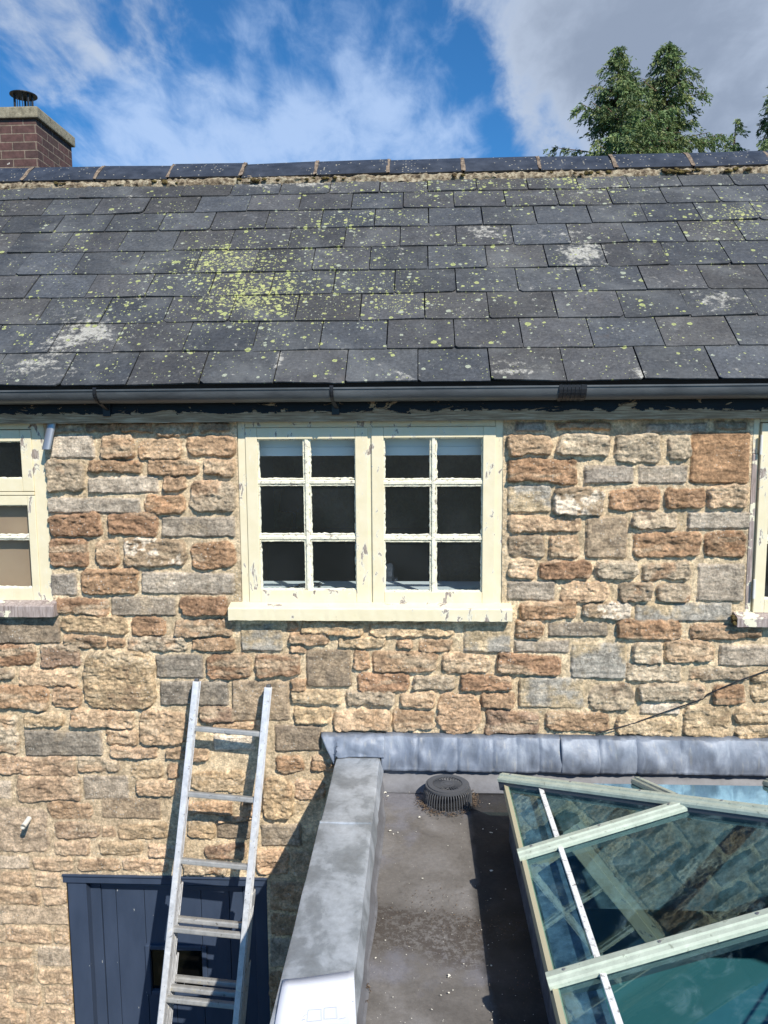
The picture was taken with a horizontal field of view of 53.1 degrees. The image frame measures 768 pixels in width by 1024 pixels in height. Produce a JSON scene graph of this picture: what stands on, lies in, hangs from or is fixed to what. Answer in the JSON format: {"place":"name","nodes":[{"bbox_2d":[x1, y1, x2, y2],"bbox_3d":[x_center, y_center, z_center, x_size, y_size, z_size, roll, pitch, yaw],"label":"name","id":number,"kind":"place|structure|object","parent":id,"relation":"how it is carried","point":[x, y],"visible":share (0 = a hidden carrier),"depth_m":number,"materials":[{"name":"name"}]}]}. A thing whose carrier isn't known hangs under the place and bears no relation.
{"place":"outdoors","nodes":[
{"label":"outdoors","id":0,"kind":"place"},
{"bbox_2d":[286,582,321,587],"bbox_3d":[-0.404,0.359,3.759,0.201,0.022,0.111,0,7,3],"label":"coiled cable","id":1,"kind":"object","parent":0,"point":[318,584],"visible":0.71,"depth_m":3.75,"materials":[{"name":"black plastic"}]},
{"bbox_2d":[266,528,438,580],"bbox_3d":[-0.222,0.639,6.142,1.300,0.950,0.720,0,7,3],"label":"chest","id":2,"kind":"object","parent":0,"point":[405,561],"visible":0.16,"depth_m":5.76,"materials":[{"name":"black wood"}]},
{"bbox_2d":[279,486,303,532],"bbox_3d":[-0.701,-0.026,5.995,0.237,0.409,0.237,0,7,3],"label":"table lamp","id":3,"kind":"object","parent":2,"relation":"on","point":[292,498],"visible":0.68,"depth_m":5.90,"materials":[{"name":"black plastic"}]},
{"bbox_2d":[0,0,767,166],"label":"sky","id":4,"kind":"structure","parent":0,"point":[133,82],"materials":[{"name":"blue"}]},
{"label":"ground","id":5,"kind":"structure","parent":0,"visible":0},
{"bbox_2d":[157,678,271,1023],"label":"extension ladder","id":6,"kind":"object","parent":5,"relation":"on","point":[169,988],"visible":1,"depth_m":3.46,"materials":[{"name":"metal"}]},
{"bbox_2d":[0,151,767,1023],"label":"stone cottage","id":7,"kind":"structure","parent":5,"relation":"on","point":[530,393],"depth_m":3.60,"materials":[{"name":"stone"}]},
{"bbox_2d":[0,506,31,585],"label":"brown board","id":8,"kind":"object","parent":7,"relation":"on","point":[15,562],"depth_m":3.65,"materials":[{"name":"beige wood"}]},
{"bbox_2d":[0,424,58,616],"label":"window","id":9,"kind":"structure","parent":7,"relation":"in","point":[36,600],"depth_m":3.57,"materials":[{"name":"beige paint"}]},
{"bbox_2d":[0,90,74,167],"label":"chimney stack","id":10,"kind":"object","parent":7,"relation":"on","point":[31,135],"visible":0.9,"depth_m":7.20,"materials":[{"name":"red brick"}]},
{"bbox_2d":[62,874,269,1023],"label":"door","id":11,"kind":"structure","parent":7,"relation":"in","point":[118,923],"depth_m":3.85,"materials":[{"name":"blue wood"}]},
{"bbox_2d":[228,420,512,621],"bbox_3d":[-0.062,-0.002,3.650,1.296,0.956,0.423,0,7,3],"label":"window","id":12,"kind":"structure","parent":7,"relation":"in","point":[370,597],"depth_m":3.51,"materials":[{"name":"beige paint"}]},
{"bbox_2d":[731,419,767,626],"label":"window","id":13,"kind":"structure","parent":7,"relation":"in","point":[755,614],"depth_m":3.43,"materials":[{"name":"beige paint"}]},
{"bbox_2d":[270,732,767,1023],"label":"flat roof extension","id":14,"kind":"object","parent":5,"relation":"on","point":[629,874],"visible":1,"depth_m":2.96,"materials":[{"name":"grey"}]},
{"bbox_2d":[275,970,355,1023],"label":"paper sheet","id":15,"kind":"object","parent":14,"relation":"on","point":[325,999],"visible":1,"depth_m":2.05,"materials":[{"name":"white paper"}]},
{"bbox_2d":[422,774,472,814],"bbox_3d":[0.283,1.254,3.428,0.224,0.091,0.224,0,7,3],"label":"leaf guard","id":16,"kind":"object","parent":14,"relation":"on","point":[439,799],"visible":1,"depth_m":3.39,"materials":[{"name":"grey plastic"}]},
{"bbox_2d":[365,790,541,1002],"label":"leaf litter","id":17,"kind":"object","parent":14,"relation":"on","point":[474,802],"visible":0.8,"depth_m":3.30,"materials":[{"name":"brown plant"}]},
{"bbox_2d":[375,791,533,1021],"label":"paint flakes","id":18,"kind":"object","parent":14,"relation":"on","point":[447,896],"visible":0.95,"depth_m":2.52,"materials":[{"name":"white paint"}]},
{"bbox_2d":[543,45,680,156],"bbox_3d":[7.343,-6.435,24.226,7.115,15.490,6.664,0,7,3],"label":"conifer tree","id":19,"kind":"object","parent":5,"relation":"on","point":[611,116],"visible":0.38,"depth_m":22.98,"materials":[{"name":"green plant"}]},
{"bbox_2d":[590,41,732,155],"bbox_3d":[8.836,-6.803,25.127,6.512,15.985,7.089,2,7,20],"label":"conifer tree","id":20,"kind":"object","parent":5,"relation":"on","point":[673,71],"visible":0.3,"depth_m":23.95,"materials":[{"name":"green plant"}]},
{"bbox_2d":[719,118,750,151],"bbox_3d":[11.571,-6.074,26.479,3.167,14.211,3.079,-5,8,-33],"label":"conifer tree","id":21,"kind":"object","parent":5,"relation":"on","point":[734,147],"visible":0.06,"depth_m":25.59,"materials":[{"name":"green plant"}]},
{"bbox_2d":[755,87,767,150],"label":"conifer tree","id":22,"kind":"object","parent":5,"relation":"on","point":[763,123],"visible":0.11,"depth_m":24.75,"materials":[{"name":"green plant"}]}
]}

